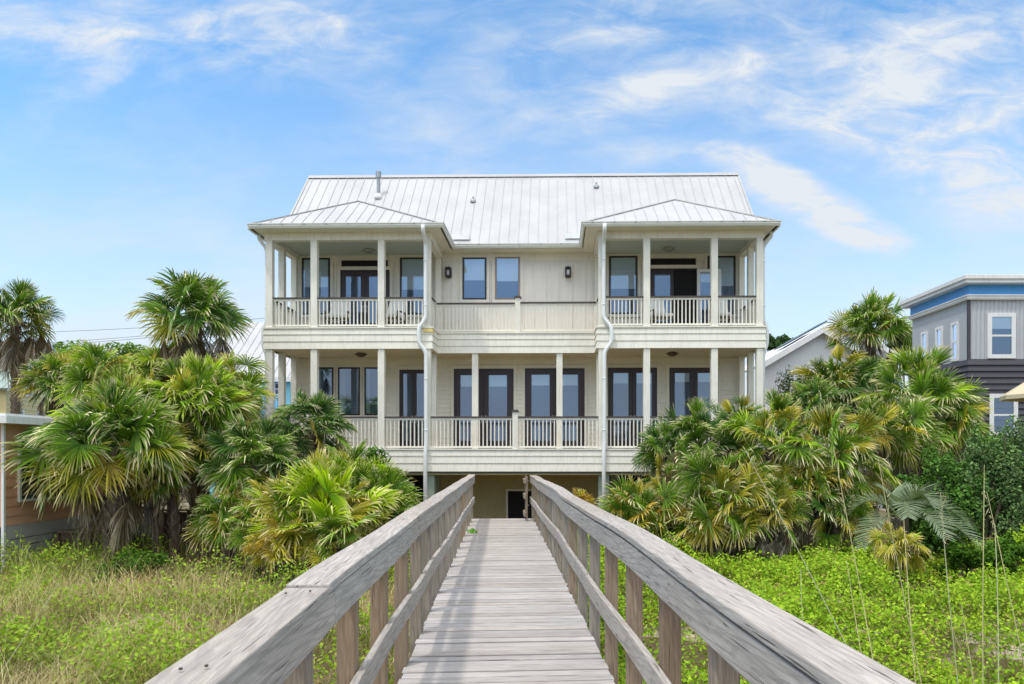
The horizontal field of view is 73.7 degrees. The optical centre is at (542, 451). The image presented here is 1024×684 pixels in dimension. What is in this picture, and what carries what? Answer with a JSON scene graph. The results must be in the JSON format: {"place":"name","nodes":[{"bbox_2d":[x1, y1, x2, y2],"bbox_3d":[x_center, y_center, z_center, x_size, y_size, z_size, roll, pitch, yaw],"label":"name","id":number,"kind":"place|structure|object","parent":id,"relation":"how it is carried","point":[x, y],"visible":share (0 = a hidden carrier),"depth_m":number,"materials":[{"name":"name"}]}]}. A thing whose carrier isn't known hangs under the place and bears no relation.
{"place":"outdoors","nodes":[
{"label":"outdoors","id":0,"kind":"place"},
{"bbox_2d":[0,479,1023,683],"bbox_3d":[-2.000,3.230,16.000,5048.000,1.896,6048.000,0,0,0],"label":"ground","id":1,"kind":"structure","parent":0,"point":[185,505],"depth_m":8.92,"materials":[{"name":"green plant"}]},
{"bbox_2d":[0,277,65,413],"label":"cabbage palm","id":2,"kind":"object","parent":1,"relation":"on","point":[15,352],"visible":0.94,"depth_m":25.88,"materials":[{"name":"green plant"}]},
{"bbox_2d":[0,344,71,415],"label":"yellow house","id":3,"kind":"structure","parent":1,"relation":"on","point":[5,395],"depth_m":34.95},
{"bbox_2d":[8,350,88,415],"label":"cabbage palm","id":4,"kind":"object","parent":1,"relation":"on","point":[51,377],"visible":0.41,"depth_m":22.50,"materials":[{"name":"green plant"}]},
{"bbox_2d":[0,413,103,574],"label":"orange house","id":5,"kind":"structure","parent":1,"relation":"on","point":[23,520],"depth_m":13.77,"materials":[{"name":"paint"}]},
{"bbox_2d":[17,434,99,501],"bbox_3d":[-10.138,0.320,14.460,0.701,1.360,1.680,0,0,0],"label":"window","id":6,"kind":"structure","parent":5,"relation":"in","point":[20,491],"depth_m":13.85,"materials":[{"name":"grey glass"}]},
{"bbox_2d":[54,531,100,567],"bbox_3d":[-9.935,2.304,14.580,0.938,1.233,0.130,0,0,0],"label":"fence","id":7,"kind":"object","parent":1,"relation":"on","point":[68,535],"visible":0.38,"depth_m":14.57,"materials":[{"name":"wood"}]},
{"bbox_2d":[51,339,144,406],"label":"cabbage palm","id":8,"kind":"object","parent":1,"relation":"on","point":[77,388],"visible":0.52,"depth_m":20.04,"materials":[{"name":"green plant"}]},
{"bbox_2d":[0,377,205,565],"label":"cabbage palm","id":9,"kind":"object","parent":1,"relation":"on","point":[139,431],"visible":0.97,"depth_m":13.41,"materials":[{"name":"green plant"}]},
{"bbox_2d":[47,362,196,553],"bbox_3d":[-9.151,0.253,14.938,3.128,4.505,2.608,0,0,0],"label":"cabbage palm","id":10,"kind":"object","parent":1,"relation":"on","point":[143,386],"visible":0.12,"depth_m":14.85,"materials":[{"name":"green plant"}]},
{"bbox_2d":[105,341,146,372],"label":"broadleaf tree","id":11,"kind":"object","parent":1,"relation":"on","point":[130,349],"visible":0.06,"depth_m":54.56,"materials":[{"name":"green plant"}]},
{"bbox_2d":[90,548,172,584],"bbox_3d":[-7.651,2.258,12.755,1.326,0.925,0.980,0,0,0],"label":"leafy shrub","id":12,"kind":"object","parent":1,"relation":"on","point":[151,557],"visible":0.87,"depth_m":12.61,"materials":[{"name":"green plant"}]},
{"bbox_2d":[107,351,177,513],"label":"cabbage palm","id":13,"kind":"object","parent":1,"relation":"on","point":[139,372],"visible":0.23,"depth_m":18.79,"materials":[{"name":"green plant"}]},
{"bbox_2d":[121,459,191,553],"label":"saw palmetto","id":14,"kind":"object","parent":1,"relation":"on","point":[152,494],"visible":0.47,"depth_m":14.51,"materials":[{"name":"green plant"}]},
{"bbox_2d":[128,329,208,511],"bbox_3d":[-10.610,-0.171,19.463,2.185,7.056,2.353,0,0,-34],"label":"saw palmetto","id":15,"kind":"object","parent":1,"relation":"on","point":[143,359],"visible":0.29,"depth_m":19.01,"materials":[{"name":"green plant"}]},
{"bbox_2d":[142,415,225,564],"bbox_3d":[-8.074,0.790,14.861,2.025,3.529,1.754,0,0,0],"label":"saw palmetto","id":16,"kind":"object","parent":1,"relation":"on","point":[173,520],"visible":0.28,"depth_m":14.86,"materials":[{"name":"green plant"}]},
{"bbox_2d":[123,267,253,508],"bbox_3d":[-10.092,-0.955,19.481,3.209,8.485,3.573,0,0,0],"label":"cabbage palm","id":17,"kind":"object","parent":1,"relation":"on","point":[193,296],"visible":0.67,"depth_m":19.00,"materials":[{"name":"green plant"}]},
{"bbox_2d":[159,509,247,559],"bbox_3d":[-7.705,2.180,15.880,2.907,1.680,0.130,0,0,0],"label":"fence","id":18,"kind":"object","parent":1,"relation":"on","point":[183,518],"visible":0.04,"depth_m":15.90,"materials":[{"name":"brown wood"}]},
{"bbox_2d":[137,347,271,560],"bbox_3d":[-7.856,0.092,15.697,2.951,4.956,3.082,0,0,0],"label":"cabbage palm","id":19,"kind":"object","parent":1,"relation":"on","point":[210,400],"visible":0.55,"depth_m":15.19,"materials":[{"name":"green plant"}]},
{"bbox_2d":[0,522,409,683],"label":"ground cover","id":20,"kind":"object","parent":1,"relation":"on","point":[65,640],"visible":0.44,"depth_m":8.25,"materials":[{"name":"green plant"}]},
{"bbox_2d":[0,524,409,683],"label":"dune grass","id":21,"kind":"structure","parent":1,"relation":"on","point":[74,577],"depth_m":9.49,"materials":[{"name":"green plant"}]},
{"bbox_2d":[180,479,254,581],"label":"saw palmetto","id":22,"kind":"object","parent":1,"relation":"on","point":[215,529],"visible":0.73,"depth_m":13.68,"materials":[{"name":"green plant"}]},
{"bbox_2d":[197,411,264,506],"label":"saw palmetto","id":23,"kind":"object","parent":1,"relation":"on","point":[245,416],"visible":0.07,"depth_m":15.54,"materials":[{"name":"green plant"}]},
{"bbox_2d":[193,349,278,452],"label":"saw palmetto","id":24,"kind":"object","parent":1,"relation":"on","point":[231,365],"visible":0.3,"depth_m":17.66,"materials":[{"name":"green plant"}]},
{"bbox_2d":[195,412,307,566],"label":"cabbage palm","id":25,"kind":"object","parent":1,"relation":"on","point":[260,443],"visible":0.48,"depth_m":14.51,"materials":[{"name":"green plant"}]},
{"bbox_2d":[210,322,298,501],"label":"turquoise cottage","id":26,"kind":"structure","parent":1,"relation":"on","point":[252,347],"depth_m":39.83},
{"bbox_2d":[222,497,294,585],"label":"saw palmetto","id":27,"kind":"object","parent":1,"relation":"on","point":[237,535],"visible":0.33,"depth_m":12.80,"materials":[{"name":"green plant"}]},
{"bbox_2d":[222,463,312,579],"bbox_3d":[-5.141,1.559,13.658,2.329,2.703,1.978,0,0,-31],"label":"saw palmetto","id":28,"kind":"object","parent":1,"relation":"on","point":[252,493],"visible":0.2,"depth_m":13.35,"materials":[{"name":"green plant"}]},
{"bbox_2d":[240,507,317,589],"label":"saw palmetto","id":29,"kind":"object","parent":1,"relation":"on","point":[261,544],"visible":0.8,"depth_m":12.05,"materials":[{"name":"green plant"}]},
{"bbox_2d":[261,387,358,473],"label":"cabbage palm","id":30,"kind":"object","parent":1,"relation":"on","point":[312,433],"visible":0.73,"depth_m":17.30,"materials":[{"name":"green plant"}]},
{"bbox_2d":[242,447,404,575],"bbox_3d":[-4.236,1.914,13.272,3.166,4.073,3.185,0,0,0],"label":"saw palmetto","id":31,"kind":"object","parent":1,"relation":"on","point":[321,481],"visible":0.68,"depth_m":12.57,"materials":[{"name":"green plant"}]},
{"bbox_2d":[294,509,366,568],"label":"saw palmetto","id":32,"kind":"object","parent":1,"relation":"on","point":[329,525],"visible":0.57,"depth_m":12.18,"materials":[{"name":"green plant"}]},
{"bbox_2d":[303,438,399,487],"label":"saw palmetto","id":33,"kind":"object","parent":1,"relation":"on","point":[361,447],"visible":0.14,"depth_m":15.19,"materials":[{"name":"green plant"}]},
{"bbox_2d":[314,478,388,541],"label":"saw palmetto","id":34,"kind":"object","parent":1,"relation":"on","point":[352,487],"visible":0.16,"depth_m":13.35,"materials":[{"name":"green plant"}]},
{"bbox_2d":[360,445,394,477],"bbox_3d":[-3.895,1.312,15.975,0.978,2.954,0.834,0,0,0],"label":"leafy shrub","id":35,"kind":"object","parent":1,"relation":"on","point":[370,454],"visible":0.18,"depth_m":15.83,"materials":[{"name":"green plant"}]},
{"bbox_2d":[341,455,426,526],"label":"saw palmetto","id":36,"kind":"object","parent":1,"relation":"on","point":[375,478],"visible":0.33,"depth_m":14.22,"materials":[{"name":"green plant"}]},
{"bbox_2d":[246,171,781,547],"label":"beach house","id":37,"kind":"structure","parent":1,"relation":"on","point":[529,339],"depth_m":23.46,"materials":[{"name":"beige paint"}]},
{"bbox_2d":[299,255,332,317],"bbox_3d":[-7.879,-5.748,23.687,1.178,2.165,0.049,0,0,1],"label":"window","id":38,"kind":"structure","parent":37,"relation":"in","point":[325,261],"depth_m":23.69,"materials":[{"name":"glass"}]},
{"bbox_2d":[319,364,335,415],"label":"window","id":39,"kind":"structure","parent":37,"relation":"in","point":[327,382],"depth_m":23.70,"materials":[{"name":"glass"}]},
{"bbox_2d":[324,301,351,326],"bbox_3d":[-6.684,-4.470,22.307,0.770,1.120,0.941,0,0,-7],"label":"porch chair","id":40,"kind":"object","parent":37,"relation":"on","point":[344,313],"visible":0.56,"depth_m":22.48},
{"bbox_2d":[335,364,362,416],"bbox_3d":[-6.728,-2.102,23.667,0.967,1.868,0.049,0,0,1],"label":"window","id":41,"kind":"structure","parent":37,"relation":"in","point":[348,377],"depth_m":23.68,"materials":[{"name":"glass"}]},
{"bbox_2d":[337,267,392,326],"bbox_3d":[-6.169,-5.162,23.630,1.927,2.505,0.107,0,0,1],"label":"door","id":42,"kind":"structure","parent":37,"relation":"in","point":[350,282],"depth_m":23.67,"materials":[{"name":"paint"}]},
{"bbox_2d":[362,364,377,415],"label":"window","id":43,"kind":"structure","parent":37,"relation":"in","point":[369,406],"depth_m":23.67,"materials":[{"name":"glass"}]},
{"bbox_2d":[377,301,407,326],"bbox_3d":[-4.891,-4.470,22.275,0.770,1.120,0.941,0,0,11],"label":"porch chair","id":44,"kind":"object","parent":37,"relation":"on","point":[404,309],"visible":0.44,"depth_m":22.46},
{"bbox_2d":[396,367,423,448],"bbox_3d":[-4.456,-1.517,23.600,1.245,2.875,0.107,0,0,1],"label":"door","id":45,"kind":"structure","parent":37,"relation":"in","point":[409,380],"depth_m":23.64,"materials":[{"name":"beige paint"}]},
{"bbox_2d":[397,255,423,317],"bbox_3d":[-4.458,-5.742,23.628,1.190,2.178,0.049,0,0,1],"label":"window","id":46,"kind":"structure","parent":37,"relation":"in","point":[410,268],"depth_m":23.64,"materials":[{"name":"blue glass"}]},
{"bbox_2d":[460,255,488,302],"bbox_3d":[-2.368,-5.993,23.591,1.031,1.655,0.049,0,0,1],"label":"window","id":47,"kind":"structure","parent":37,"relation":"in","point":[474,269],"depth_m":23.60,"materials":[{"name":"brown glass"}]},
{"bbox_2d":[451,366,516,448],"bbox_3d":[-2.047,-1.532,23.558,2.280,2.904,0.107,0,0,1],"label":"door","id":48,"kind":"structure","parent":37,"relation":"in","point":[497,384],"depth_m":23.58,"materials":[{"name":"beige paint"}]},
{"bbox_2d":[492,254,522,302],"bbox_3d":[-1.226,-5.996,23.571,1.064,1.671,0.049,0,0,1],"label":"window","id":49,"kind":"structure","parent":37,"relation":"in","point":[507,269],"depth_m":23.58,"materials":[{"name":"blue glass"}]},
{"bbox_2d":[506,489,530,517],"bbox_3d":[-0.814,2.358,23.889,0.964,2.123,0.048,0,0,1],"label":"undercroft door","id":50,"kind":"structure","parent":37,"relation":"in","point":[515,502],"depth_m":23.89,"materials":[{"name":"black paint"}]},
{"bbox_2d":[522,365,587,448],"bbox_3d":[0.402,-1.538,23.516,2.272,2.916,0.107,0,0,1],"label":"door","id":51,"kind":"structure","parent":37,"relation":"in","point":[538,381],"depth_m":23.54,"materials":[{"name":"beige paint"}]},
{"bbox_2d":[606,254,639,316],"bbox_3d":[2.763,-5.746,23.502,1.180,2.202,0.049,0,0,1],"label":"window","id":52,"kind":"structure","parent":37,"relation":"in","point":[622,270],"depth_m":23.50,"materials":[{"name":"blue glass"}]},
{"bbox_2d":[606,365,659,448],"bbox_3d":[3.083,-1.544,23.469,1.903,2.928,0.107,0,0,1],"label":"door","id":53,"kind":"structure","parent":37,"relation":"in","point":[619,377],"depth_m":23.50,"materials":[{"name":"beige paint"}]},
{"bbox_2d":[650,300,675,325],"bbox_3d":[3.760,-4.470,22.123,0.770,1.120,0.941,0,0,-11],"label":"porch chair","id":54,"kind":"object","parent":37,"relation":"on","point":[657,311],"visible":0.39,"depth_m":22.23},
{"bbox_2d":[650,265,699,325],"bbox_3d":[4.485,-5.164,23.472,1.831,2.507,0.051,0,0,1],"label":"door","id":55,"kind":"structure","parent":37,"relation":"in","point":[661,284],"depth_m":23.48,"materials":[{"name":"paint"}]},
{"bbox_2d":[666,365,720,442],"bbox_3d":[5.181,-1.542,23.460,1.881,2.924,0.051,0,0,1],"label":"door","id":56,"kind":"structure","parent":37,"relation":"in","point":[683,382],"depth_m":23.47,"materials":[{"name":"beige paint"}]},
{"bbox_2d":[697,269,720,325],"bbox_3d":[5.677,-5.098,23.353,0.818,2.317,0.045,0,0,1],"label":"open door leaf","id":57,"kind":"structure","parent":37,"relation":"in","point":[703,275],"depth_m":23.36,"materials":[{"name":"white paint"}]},
{"bbox_2d":[706,300,732,325],"bbox_3d":[5.688,-4.470,22.091,0.770,1.120,0.941,0,0,9],"label":"porch chair","id":58,"kind":"object","parent":37,"relation":"on","point":[728,316],"visible":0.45,"depth_m":22.24,"materials":[{"name":"white wood"}]},
{"bbox_2d":[704,253,737,316],"bbox_3d":[6.131,-5.731,23.443,1.158,2.197,0.049,0,0,1],"label":"window","id":59,"kind":"structure","parent":37,"relation":"in","point":[727,262],"depth_m":23.44,"materials":[{"name":"glass"}]},
{"bbox_2d":[144,474,915,683],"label":"boardwalk","id":60,"kind":"structure","parent":1,"relation":"on","point":[492,601],"depth_m":4.49,"materials":[{"name":"wood"}]},
{"bbox_2d":[601,501,654,534],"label":"saw palmetto","id":61,"kind":"object","parent":1,"relation":"on","point":[629,513],"visible":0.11,"depth_m":15.42,"materials":[{"name":"green plant"}]},
{"bbox_2d":[595,474,695,545],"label":"saw palmetto","id":62,"kind":"object","parent":1,"relation":"on","point":[617,505],"visible":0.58,"depth_m":15.24,"materials":[{"name":"green plant"}]},
{"bbox_2d":[630,421,695,515],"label":"saw palmetto","id":63,"kind":"object","parent":1,"relation":"on","point":[647,451],"visible":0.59,"depth_m":17.08,"materials":[{"name":"green plant"}]},
{"bbox_2d":[634,450,717,547],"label":"saw palmetto","id":64,"kind":"object","parent":1,"relation":"on","point":[667,470],"visible":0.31,"depth_m":16.20,"materials":[{"name":"green plant"}]},
{"bbox_2d":[637,396,744,499],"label":"cabbage palm","id":65,"kind":"object","parent":1,"relation":"on","point":[699,424],"visible":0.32,"depth_m":17.10,"materials":[{"name":"green plant"}]},
{"bbox_2d":[663,491,735,565],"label":"saw palmetto","id":66,"kind":"object","parent":1,"relation":"on","point":[682,528],"visible":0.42,"depth_m":14.88,"materials":[{"name":"green plant"}]},
{"bbox_2d":[670,446,783,566],"bbox_3d":[4.096,1.517,14.982,2.715,3.376,2.743,0,0,0],"label":"saw palmetto","id":67,"kind":"object","parent":1,"relation":"on","point":[713,473],"visible":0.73,"depth_m":14.51,"materials":[{"name":"green plant"}]},
{"bbox_2d":[706,394,770,537],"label":"saw palmetto","id":68,"kind":"object","parent":1,"relation":"on","point":[743,404],"visible":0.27,"depth_m":17.31,"materials":[{"name":"green plant"}]},
{"bbox_2d":[706,386,830,537],"bbox_3d":[5.361,0.611,15.829,2.687,4.310,2.918,0,0,0],"label":"cabbage palm","id":69,"kind":"object","parent":1,"relation":"on","point":[752,428],"visible":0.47,"depth_m":15.75,"materials":[{"name":"green plant"}]},
{"bbox_2d":[728,473,812,571],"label":"saw palmetto","id":70,"kind":"object","parent":1,"relation":"on","point":[779,547],"visible":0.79,"depth_m":14.18,"materials":[{"name":"green plant"}]},
{"bbox_2d":[767,333,792,351],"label":"broadleaf tree","id":71,"kind":"object","parent":1,"relation":"on","point":[778,341],"visible":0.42,"depth_m":54.30,"materials":[{"name":"green plant"}]},
{"bbox_2d":[775,364,811,542],"bbox_3d":[8.890,0.141,23.994,1.678,6.507,1.230,0,0,14],"label":"leafy shrub","id":72,"kind":"object","parent":1,"relation":"on","point":[788,384],"visible":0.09,"depth_m":23.88,"materials":[{"name":"green plant"}]},
{"bbox_2d":[577,523,1023,683],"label":"ground cover","id":73,"kind":"object","parent":1,"relation":"on","point":[829,564],"visible":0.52,"depth_m":9.41,"materials":[{"name":"green plant"}]},
{"bbox_2d":[766,448,854,559],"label":"saw palmetto","id":74,"kind":"object","parent":1,"relation":"on","point":[796,482],"visible":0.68,"depth_m":14.76,"materials":[{"name":"green plant"}]},
{"bbox_2d":[767,373,853,546],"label":"cabbage palm","id":75,"kind":"object","parent":1,"relation":"on","point":[815,391],"visible":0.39,"depth_m":19.71,"materials":[{"name":"green plant"}]},
{"bbox_2d":[740,447,880,645],"bbox_3d":[2.649,1.282,6.729,1.338,2.682,0.395,0,0,22],"label":"sea oat stalk","id":76,"kind":"object","parent":1,"relation":"on","point":[801,556],"visible":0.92,"depth_m":6.70,"materials":[{"name":"beige plant"}]},
{"bbox_2d":[745,319,900,507],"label":"white gabled house","id":77,"kind":"structure","parent":1,"relation":"on","point":[803,348],"depth_m":36.00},
{"bbox_2d":[788,343,879,456],"bbox_3d":[9.059,0.014,21.306,2.376,6.812,2.621,0,0,-39],"label":"saw palmetto","id":78,"kind":"object","parent":1,"relation":"on","point":[854,390],"visible":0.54,"depth_m":20.94,"materials":[{"name":"green plant"}]},
{"bbox_2d":[791,481,879,567],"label":"saw palmetto","id":79,"kind":"object","parent":1,"relation":"on","point":[835,531],"visible":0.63,"depth_m":14.46,"materials":[{"name":"green plant"}]},
{"bbox_2d":[776,402,903,545],"bbox_3d":[6.667,0.725,15.521,2.918,3.756,2.839,0,0,0],"label":"cabbage palm","id":80,"kind":"object","parent":1,"relation":"on","point":[849,449],"visible":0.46,"depth_m":15.05,"materials":[{"name":"green plant"}]},
{"bbox_2d":[804,353,901,541],"bbox_3d":[9.845,0.070,21.584,2.957,6.564,2.900,0,0,27],"label":"cabbage palm","id":81,"kind":"object","parent":1,"relation":"on","point":[859,364],"visible":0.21,"depth_m":20.93,"materials":[{"name":"green plant"}]},
{"bbox_2d":[835,455,875,659],"bbox_3d":[3.276,1.313,6.904,0.512,2.616,0.340,0,0,0],"label":"sea oat stalk","id":82,"kind":"object","parent":1,"relation":"on","point":[857,575],"visible":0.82,"depth_m":6.91,"materials":[{"name":"beige plant"}]},
{"bbox_2d":[821,287,911,517],"bbox_3d":[14.423,-1.929,29.902,3.829,10.561,3.953,0,0,-33],"label":"cabbage palm","id":83,"kind":"object","parent":1,"relation":"on","point":[859,319],"visible":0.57,"depth_m":29.50,"materials":[{"name":"green plant"}]},
{"bbox_2d":[828,394,932,546],"bbox_3d":[8.349,0.619,17.162,2.278,4.252,2.086,0,0,0],"label":"saw palmetto","id":84,"kind":"object","parent":1,"relation":"on","point":[890,417],"visible":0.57,"depth_m":16.95,"materials":[{"name":"green plant"}]},
{"bbox_2d":[865,520,933,589],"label":"saw palmetto","id":85,"kind":"object","parent":1,"relation":"on","point":[885,551],"visible":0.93,"depth_m":12.53,"materials":[{"name":"green plant"}]},
{"bbox_2d":[887,328,911,389],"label":"broadleaf tree","id":86,"kind":"object","parent":1,"relation":"on","point":[900,343],"visible":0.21,"depth_m":43.98,"materials":[{"name":"green plant"}]},
{"bbox_2d":[850,394,958,497],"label":"cabbage palm","id":87,"kind":"object","parent":1,"relation":"on","point":[914,410],"visible":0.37,"depth_m":17.26,"materials":[{"name":"green plant"}]},
{"bbox_2d":[876,456,937,683],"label":"sea oat stalk","id":88,"kind":"object","parent":1,"relation":"on","point":[898,567],"visible":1,"depth_m":6.13,"materials":[{"name":"beige plant"}]},
{"bbox_2d":[882,473,938,558],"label":"palmetto","id":89,"kind":"object","parent":1,"relation":"on","point":[914,525],"visible":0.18,"depth_m":15.89,"materials":[{"name":"green plant"}]},
{"bbox_2d":[843,481,985,581],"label":"pindo palm","id":90,"kind":"object","parent":1,"relation":"on","point":[901,500],"visible":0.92,"depth_m":13.35,"materials":[{"name":"green plant"}]},
{"bbox_2d":[849,344,993,556],"bbox_3d":[10.528,0.121,18.949,3.342,6.312,3.727,0,0,0],"label":"cabbage palm","id":91,"kind":"object","parent":1,"relation":"on","point":[926,379],"visible":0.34,"depth_m":18.48,"materials":[{"name":"green plant"}]},
{"bbox_2d":[911,393,997,538],"bbox_3d":[10.973,0.783,18.374,2.036,4.844,2.119,0,0,0],"label":"saw palmetto","id":92,"kind":"object","parent":1,"relation":"on","point":[962,429],"visible":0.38,"depth_m":17.89,"materials":[{"name":"green plant"}]},
{"bbox_2d":[915,447,996,557],"bbox_3d":[9.198,1.288,15.354,1.609,2.870,1.392,0,0,0],"label":"leafy shrub","id":93,"kind":"object","parent":1,"relation":"on","point":[949,485],"visible":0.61,"depth_m":15.11,"materials":[{"name":"green plant"}]},
{"bbox_2d":[936,492,981,683],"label":"sea oat stalk","id":94,"kind":"object","parent":1,"relation":"on","point":[948,589],"visible":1,"depth_m":6.17,"materials":[{"name":"beige plant"}]},
{"bbox_2d":[899,274,1023,540],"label":"grey blue house","id":95,"kind":"structure","parent":1,"relation":"on","point":[975,322],"depth_m":22.00,"materials":[{"name":"grey wood"}]},
{"bbox_2d":[950,321,958,361],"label":"window","id":96,"kind":"structure","parent":95,"relation":"in","point":[954,327],"depth_m":22.77,"materials":[{"name":"white glass"}]},
{"bbox_2d":[987,313,1015,357],"bbox_3d":[14.763,-3.747,21.974,0.903,1.467,0.048,0,0,0],"label":"window","id":97,"kind":"structure","parent":95,"relation":"in","point":[1001,327],"depth_m":21.99,"materials":[{"name":"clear glass"}]},
{"bbox_2d":[989,394,1017,434],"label":"window","id":98,"kind":"structure","parent":95,"relation":"in","point":[1014,410],"depth_m":21.95,"materials":[{"name":"white glass"}]},
{"bbox_2d":[932,540,992,588],"bbox_3d":[7.876,2.236,12.645,1.034,1.206,0.933,0,0,0],"label":"leafy shrub","id":99,"kind":"object","parent":1,"relation":"on","point":[970,558],"visible":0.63,"depth_m":12.58,"materials":[{"name":"green plant"}]},
{"bbox_2d":[956,416,1022,551],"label":"leafy shrub","id":100,"kind":"object","parent":1,"relation":"on","point":[993,475],"visible":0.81,"depth_m":15.00,"materials":[{"name":"green plant"}]},
{"bbox_2d":[973,465,1023,683],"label":"sea oat stalk","id":101,"kind":"object","parent":1,"relation":"on","point":[983,654],"visible":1,"depth_m":6.26,"materials":[{"name":"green plant"}]},
{"bbox_2d":[977,427,1023,537],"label":"leafy shrub","id":102,"kind":"object","parent":1,"relation":"on","point":[996,435],"visible":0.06,"depth_m":15.71,"materials":[{"name":"green plant"}]},
{"bbox_2d":[982,491,1023,664],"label":"sea oat stalk","id":103,"kind":"object","parent":1,"relation":"on","point":[992,522],"visible":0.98,"depth_m":6.46,"materials":[{"name":"beige plant"}]},
{"bbox_2d":[984,413,1023,541],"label":"leafy shrub","id":104,"kind":"object","parent":1,"relation":"on","point":[1002,524],"visible":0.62,"depth_m":14.88,"materials":[{"name":"green plant"}]},
{"bbox_2d":[984,534,1023,579],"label":"leafy shrub","id":105,"kind":"object","parent":1,"relation":"on","point":[1010,549],"visible":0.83,"depth_m":12.02,"materials":[{"name":"green plant"}]},
{"bbox_2d":[999,383,1023,401],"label":"patio umbrella","id":106,"kind":"object","parent":1,"relation":"on","point":[1015,394],"visible":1,"depth_m":16.47,"materials":[{"name":"beige fabric"}]},
{"bbox_2d":[0,0,1023,406],"label":"sky","id":107,"kind":"structure","parent":0,"point":[139,139],"materials":[{"name":"blue"}]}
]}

